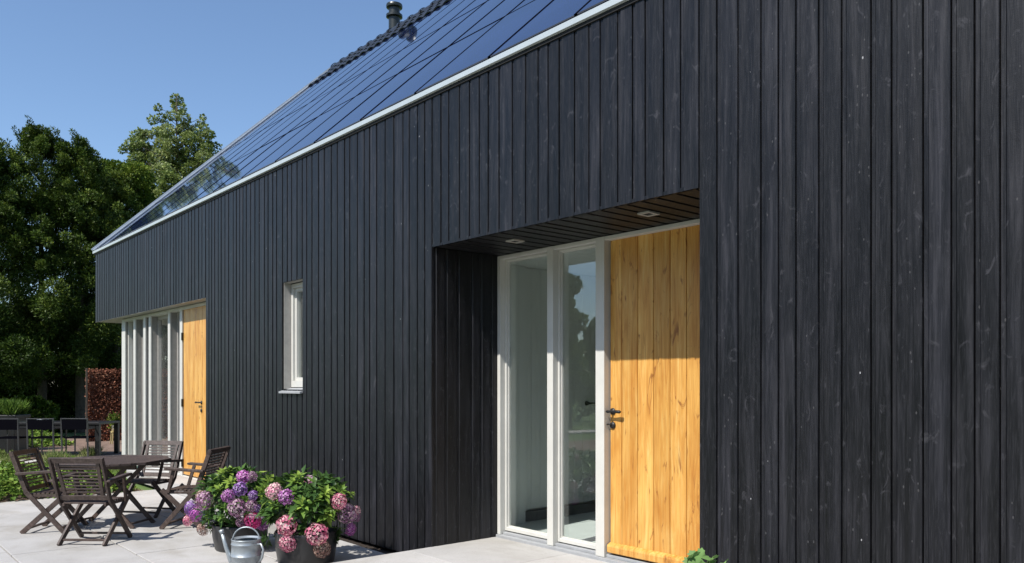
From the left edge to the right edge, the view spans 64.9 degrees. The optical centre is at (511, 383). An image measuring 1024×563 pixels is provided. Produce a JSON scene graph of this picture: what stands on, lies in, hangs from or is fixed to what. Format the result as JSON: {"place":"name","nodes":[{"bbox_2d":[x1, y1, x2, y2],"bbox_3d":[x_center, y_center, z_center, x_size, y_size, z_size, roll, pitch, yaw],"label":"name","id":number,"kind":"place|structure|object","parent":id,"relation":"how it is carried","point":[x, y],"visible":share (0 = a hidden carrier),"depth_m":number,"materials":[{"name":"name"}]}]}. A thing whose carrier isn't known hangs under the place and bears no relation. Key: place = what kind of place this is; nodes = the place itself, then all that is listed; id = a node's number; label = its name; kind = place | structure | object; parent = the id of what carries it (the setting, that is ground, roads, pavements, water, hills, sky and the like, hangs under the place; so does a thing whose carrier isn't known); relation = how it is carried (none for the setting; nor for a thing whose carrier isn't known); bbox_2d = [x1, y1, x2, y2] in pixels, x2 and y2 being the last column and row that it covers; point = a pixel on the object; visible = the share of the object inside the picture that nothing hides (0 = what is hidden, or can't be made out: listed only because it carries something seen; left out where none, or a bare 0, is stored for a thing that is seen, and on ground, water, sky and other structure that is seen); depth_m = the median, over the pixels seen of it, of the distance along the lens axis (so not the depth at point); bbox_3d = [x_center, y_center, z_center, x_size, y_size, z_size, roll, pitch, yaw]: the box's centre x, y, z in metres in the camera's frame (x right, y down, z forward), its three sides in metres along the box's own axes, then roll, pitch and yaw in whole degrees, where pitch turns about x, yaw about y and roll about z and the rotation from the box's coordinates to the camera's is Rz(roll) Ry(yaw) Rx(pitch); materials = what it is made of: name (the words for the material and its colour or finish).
{"place":"outdoors","nodes":[
{"label":"outdoors","id":0,"kind":"place"},
{"bbox_2d":[21,438,167,459],"bbox_3d":[-8.488,1.624,23.092,14.800,0.040,6.900,0,0,-41],"label":"soil bed","id":1,"kind":"object","parent":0,"point":[81,443],"depth_m":20.32,"materials":[{"name":"brown soil"}]},
{"bbox_2d":[0,449,30,459],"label":"lawn grass","id":2,"kind":"structure","parent":1,"relation":"on","point":[3,453],"depth_m":17.48,"materials":[{"name":"green plant"}]},
{"bbox_2d":[0,418,32,455],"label":"metal chair","id":3,"kind":"object","parent":1,"relation":"on","point":[7,424],"visible":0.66,"depth_m":17.32,"materials":[{"name":"black metal"}]},
{"bbox_2d":[0,397,33,450],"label":"planter","id":4,"kind":"object","parent":1,"relation":"on","point":[16,408],"visible":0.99,"depth_m":19.20,"materials":[{"name":"black paint"}]},
{"bbox_2d":[26,418,66,457],"bbox_3d":[-10.175,1.169,17.630,0.590,0.861,0.568,0,0,0],"label":"metal chair","id":5,"kind":"object","parent":1,"relation":"on","point":[41,425],"visible":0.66,"depth_m":17.36,"materials":[{"name":"grey metal"}]},
{"bbox_2d":[5,421,119,455],"bbox_3d":[-10.427,1.226,18.214,2.670,0.745,0.970,0,0,0],"label":"long table","id":6,"kind":"object","parent":1,"relation":"on","point":[91,424],"visible":0.56,"depth_m":17.93,"materials":[{"name":"black paint"}]},
{"bbox_2d":[84,368,167,441],"bbox_3d":[-9.970,0.600,24.012,5.051,2.157,0.373,0,0,-41],"label":"hedge","id":7,"kind":"object","parent":1,"relation":"on","point":[103,393],"visible":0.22,"depth_m":22.68,"materials":[{"name":"orange plant"}]},
{"bbox_2d":[55,415,154,489],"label":"ground","id":8,"kind":"structure","parent":0,"point":[140,486],"depth_m":14.14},
{"bbox_2d":[0,371,12,399],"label":"shrub","id":9,"kind":"object","parent":8,"relation":"on","point":[3,393],"visible":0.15,"depth_m":27.61,"materials":[{"name":"green plant"}]},
{"bbox_2d":[4,369,54,400],"bbox_3d":[-17.391,0.500,28.660,2.624,2.698,3.494,0,0,-19],"label":"shrub","id":10,"kind":"object","parent":8,"relation":"on","point":[30,391],"visible":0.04,"depth_m":27.62,"materials":[{"name":"green plant"}]},
{"bbox_2d":[10,394,59,433],"bbox_3d":[-15.114,1.054,25.392,1.452,1.475,1.509,0,0,-41],"label":"shrub","id":11,"kind":"object","parent":8,"relation":"on","point":[47,408],"visible":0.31,"depth_m":25.15,"materials":[{"name":"green plant"}]},
{"bbox_2d":[0,138,72,384],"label":"evergreen tree","id":12,"kind":"object","parent":8,"relation":"on","point":[21,341],"visible":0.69,"depth_m":25.31,"materials":[{"name":"green plant"}]},
{"bbox_2d":[1,355,88,432],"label":"shrub","id":13,"kind":"object","parent":8,"relation":"on","point":[55,397],"visible":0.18,"depth_m":28.05,"materials":[{"name":"green plant"}]},
{"bbox_2d":[28,430,73,447],"bbox_3d":[-15.187,1.451,20.366,6.715,0.519,4.493,0,0,-41],"label":"ground cover","id":14,"kind":"object","parent":8,"relation":"on","point":[46,442],"visible":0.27,"depth_m":20.87,"materials":[{"name":"green plant"}]},
{"bbox_2d":[0,114,121,413],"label":"evergreen tree","id":15,"kind":"object","parent":8,"relation":"on","point":[38,146],"visible":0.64,"depth_m":26.11,"materials":[{"name":"green plant"}]},
{"bbox_2d":[4,128,127,432],"bbox_3d":[-14.788,-3.496,27.576,4.532,10.322,4.091,0,0,-18],"label":"evergreen tree","id":16,"kind":"object","parent":8,"relation":"on","point":[81,151],"visible":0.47,"depth_m":26.84,"materials":[{"name":"green plant"}]},
{"bbox_2d":[0,484,142,501],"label":"planting bed","id":17,"kind":"object","parent":8,"relation":"on","point":[8,496],"visible":0.2,"depth_m":11.43,"materials":[{"name":"green soil"}]},
{"bbox_2d":[0,453,140,500],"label":"ground cover","id":18,"kind":"object","parent":17,"relation":"on","point":[9,482],"visible":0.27,"depth_m":11.74,"materials":[{"name":"green plant"}]},
{"bbox_2d":[25,461,125,473],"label":"lawn grass","id":19,"kind":"structure","parent":8,"relation":"on","point":[112,470],"depth_m":14.96,"materials":[{"name":"green plant"}]},
{"bbox_2d":[26,447,69,463],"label":"grass tuft","id":20,"kind":"object","parent":19,"relation":"on","point":[45,457],"visible":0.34,"depth_m":16.15,"materials":[{"name":"green plant"}]},
{"bbox_2d":[47,349,121,419],"bbox_3d":[-15.560,0.247,28.932,3.100,3.246,2.677,0,0,-10],"label":"shrub","id":21,"kind":"object","parent":8,"relation":"on","point":[70,395],"visible":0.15,"depth_m":28.34,"materials":[{"name":"green plant"}]},
{"bbox_2d":[41,168,167,395],"bbox_3d":[-14.258,-3.042,28.952,4.793,9.411,5.416,0,0,17],"label":"evergreen tree","id":22,"kind":"object","parent":8,"relation":"on","point":[124,196],"visible":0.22,"depth_m":28.32,"materials":[{"name":"green plant"}]},
{"bbox_2d":[84,157,167,364],"bbox_3d":[-14.914,-3.517,31.057,3.162,10.363,5.286,0,0,-41],"label":"broadleaf tree","id":23,"kind":"object","parent":8,"relation":"on","point":[147,185],"visible":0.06,"depth_m":29.44,"materials":[{"name":"green plant"}]},
{"bbox_2d":[88,303,167,370],"bbox_3d":[-14.487,-0.828,30.653,4.098,5.381,3.312,0,0,-5],"label":"shrub","id":24,"kind":"object","parent":8,"relation":"on","point":[163,347],"visible":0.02,"depth_m":30.46,"materials":[{"name":"green plant"}]},
{"bbox_2d":[117,93,222,363],"bbox_3d":[-14.146,-5.190,32.766,6.252,13.704,4.594,0,0,-2],"label":"broadleaf tree","id":25,"kind":"object","parent":8,"relation":"on","point":[163,164],"visible":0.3,"depth_m":32.58,"materials":[{"name":"green plant"}]},
{"bbox_2d":[91,0,1023,562],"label":"house","id":26,"kind":"structure","parent":8,"relation":"on","point":[659,280],"depth_m":6.16,"materials":[{"name":"wood"}]},
{"bbox_2d":[128,322,131,454],"bbox_3d":[-5.877,0.125,16.357,3.590,2.690,0.079,0,0,-41],"label":"gable window frame","id":27,"kind":"structure","parent":26,"relation":"in","point":[129,323],"depth_m":15.17,"materials":[{"name":"grey paint"}]},
{"bbox_2d":[132,322,132,454],"bbox_3d":[-6.992,0.137,15.039,0.060,2.616,0.524,0,0,-41],"label":"window","id":28,"kind":"structure","parent":26,"relation":"in","point":[132,322],"depth_m":15.20,"materials":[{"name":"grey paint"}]},
{"bbox_2d":[142,320,142,445],"bbox_3d":[-6.587,0.137,14.568,0.060,2.616,0.474,0,0,-41],"label":"window","id":29,"kind":"structure","parent":26,"relation":"in","point":[142,320],"depth_m":14.71,"materials":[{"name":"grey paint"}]},
{"bbox_2d":[158,315,167,466],"bbox_3d":[-5.860,0.137,13.720,0.060,2.616,0.908,0,0,-41],"label":"window","id":30,"kind":"structure","parent":26,"relation":"in","point":[160,318],"depth_m":14.04,"materials":[{"name":"grey paint"}]},
{"bbox_2d":[177,312,179,471],"bbox_3d":[-5.343,0.137,13.119,0.060,2.616,0.474,0,0,-41],"label":"window","id":31,"kind":"structure","parent":26,"relation":"in","point":[178,314],"depth_m":13.27,"materials":[{"name":"grey paint"}]},
{"bbox_2d":[181,306,205,478],"bbox_3d":[-4.746,0.128,12.210,0.107,2.595,1.469,0,0,-41],"label":"side door","id":32,"kind":"structure","parent":26,"relation":"in","point":[194,335],"depth_m":12.39,"materials":[{"name":"brown wood"}]},
{"bbox_2d":[291,282,302,386],"bbox_3d":[-2.441,-0.575,9.470,0.089,1.229,0.509,0,0,-41],"label":"small window","id":33,"kind":"structure","parent":26,"relation":"in","point":[296,289],"depth_m":9.61,"materials":[{"name":"grey paint"}]},
{"bbox_2d":[605,225,699,562],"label":"front door","id":34,"kind":"structure","parent":26,"relation":"in","point":[655,409],"depth_m":6.33,"materials":[{"name":"brown wood"}]},
{"bbox_2d":[110,429,113,443],"bbox_3d":[-10.644,1.410,21.599,0.205,0.384,0.205,0,0,-41],"label":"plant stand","id":35,"kind":"object","parent":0,"point":[112,433],"visible":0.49,"depth_m":21.52,"materials":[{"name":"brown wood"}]},
{"bbox_3d":[-10.644,1.187,21.599,0.180,0.175,0.180,0,0,-41],"label":"small pot","id":36,"kind":"object","parent":35,"relation":"on","visible":0},
{"bbox_2d":[106,410,121,428],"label":"plant","id":37,"kind":"object","parent":36,"relation":"in","point":[113,417],"visible":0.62,"depth_m":21.55,"materials":[{"name":"green plant"}]},
{"bbox_2d":[0,490,383,562],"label":"patio","id":38,"kind":"structure","parent":0,"point":[174,542],"depth_m":8.18,"materials":[{"name":"concrete"}]},
{"bbox_2d":[9,448,88,533],"bbox_3d":[-5.072,1.167,8.851,0.596,0.900,0.615,0,0,-4],"label":"folding chair","id":39,"kind":"object","parent":38,"relation":"on","point":[21,474],"visible":0.72,"depth_m":8.64,"materials":[{"name":"brown wood"}]},
{"bbox_2d":[48,457,132,545],"bbox_3d":[-4.241,1.167,8.132,0.615,0.900,0.596,0,0,2],"label":"folding chair","id":40,"kind":"object","parent":38,"relation":"on","point":[108,499],"visible":0.99,"depth_m":7.98,"materials":[{"name":"brown wood"}]},
{"bbox_2d":[54,455,171,528],"bbox_3d":[-4.544,1.236,9.147,1.173,0.757,1.173,0,0,9],"label":"garden table","id":41,"kind":"object","parent":38,"relation":"on","point":[122,463],"visible":0.64,"depth_m":9.18,"materials":[{"name":"brown wood"}]},
{"bbox_2d":[115,440,183,517],"bbox_3d":[-4.457,1.167,9.920,0.615,0.900,0.596,0,0,10],"label":"folding chair","id":42,"kind":"object","parent":38,"relation":"on","point":[154,482],"visible":0.57,"depth_m":10.03,"materials":[{"name":"brown wood"}]},
{"bbox_2d":[126,468,209,497],"bbox_3d":[-5.206,1.525,12.613,0.670,0.150,3.278,0,0,-41],"label":"doorstep","id":43,"kind":"object","parent":38,"relation":"on","point":[180,479],"visible":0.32,"depth_m":12.29,"materials":[{"name":"concrete"}]},
{"bbox_2d":[159,446,230,529],"bbox_3d":[-3.577,1.167,9.110,0.596,0.900,0.615,0,0,3],"label":"folding chair","id":44,"kind":"object","parent":38,"relation":"on","point":[181,488],"visible":0.7,"depth_m":8.88,"materials":[{"name":"brown wood"}]},
{"bbox_2d":[211,518,267,552],"bbox_3d":[-2.647,1.475,7.850,0.528,0.248,0.528,0,0,-41],"label":"flower pot","id":45,"kind":"object","parent":38,"relation":"on","point":[229,532],"visible":0.38,"depth_m":7.64,"materials":[{"name":"black plastic"}]},
{"bbox_2d":[183,463,286,535],"bbox_3d":[-2.618,1.160,7.857,0.929,0.786,0.997,0,0,-41],"label":"hydrangea","id":46,"kind":"object","parent":45,"relation":"in","point":[225,480],"visible":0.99,"depth_m":7.60,"materials":[{"name":"purple plant"}]},
{"bbox_2d":[219,526,264,562],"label":"watering can","id":47,"kind":"object","parent":38,"relation":"on","point":[245,549],"visible":1,"depth_m":6.72,"materials":[{"name":"metal"}]},
{"bbox_2d":[274,524,337,562],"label":"flower pot","id":48,"kind":"object","parent":38,"relation":"on","point":[302,552],"visible":0.7,"depth_m":6.98,"materials":[{"name":"black plastic"}]},
{"bbox_2d":[255,464,360,557],"bbox_3d":[-1.840,1.116,7.181,0.864,0.759,0.946,0,0,-41],"label":"hydrangea","id":49,"kind":"object","parent":48,"relation":"in","point":[309,494],"visible":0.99,"depth_m":6.95,"materials":[{"name":"pink plant"}]},
{"bbox_2d":[334,537,607,562],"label":"porch step","id":50,"kind":"object","parent":38,"relation":"on","point":[493,550],"visible":1,"depth_m":6.87,"materials":[{"name":"concrete"}]},
{"bbox_2d":[682,548,727,562],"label":"broad leaved plant","id":51,"kind":"object","parent":38,"relation":"on","point":[694,556],"visible":1,"depth_m":4.55,"materials":[{"name":"green plant"}]},
{"bbox_2d":[0,0,433,382],"label":"sky","id":52,"kind":"structure","parent":0,"point":[97,69],"materials":[{"name":"blue"}]},
{"bbox_2d":[213,501,398,553],"bbox_3d":[-0.978,1.650,4.300,4.998,0.040,17.800,0,0,-41],"label":"patio bedding","id":53,"kind":"object","parent":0,"point":[364,544],"depth_m":8.23,"materials":[{"name":"soil"}]},
{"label":"gravel path","id":54,"kind":"structure","parent":0,"visible":0},
{"bbox_2d":[0,456,21,461],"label":"grass tuft","id":55,"kind":"object","parent":54,"relation":"on","point":[7,459],"visible":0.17,"depth_m":15.96,"materials":[{"name":"green plant"}]},
{"bbox_2d":[60,418,95,455],"bbox_3d":[-9.465,1.169,17.680,0.590,0.861,0.568,0,0,0],"label":"metal chair","id":56,"kind":"object","parent":54,"relation":"on","point":[74,425],"visible":0.75,"depth_m":17.41,"materials":[{"name":"black metal"}]},
{"bbox_2d":[75,445,108,455],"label":"grass tuft","id":57,"kind":"object","parent":54,"relation":"on","point":[91,451],"visible":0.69,"depth_m":17.74,"materials":[{"name":"green plant"}]}
]}

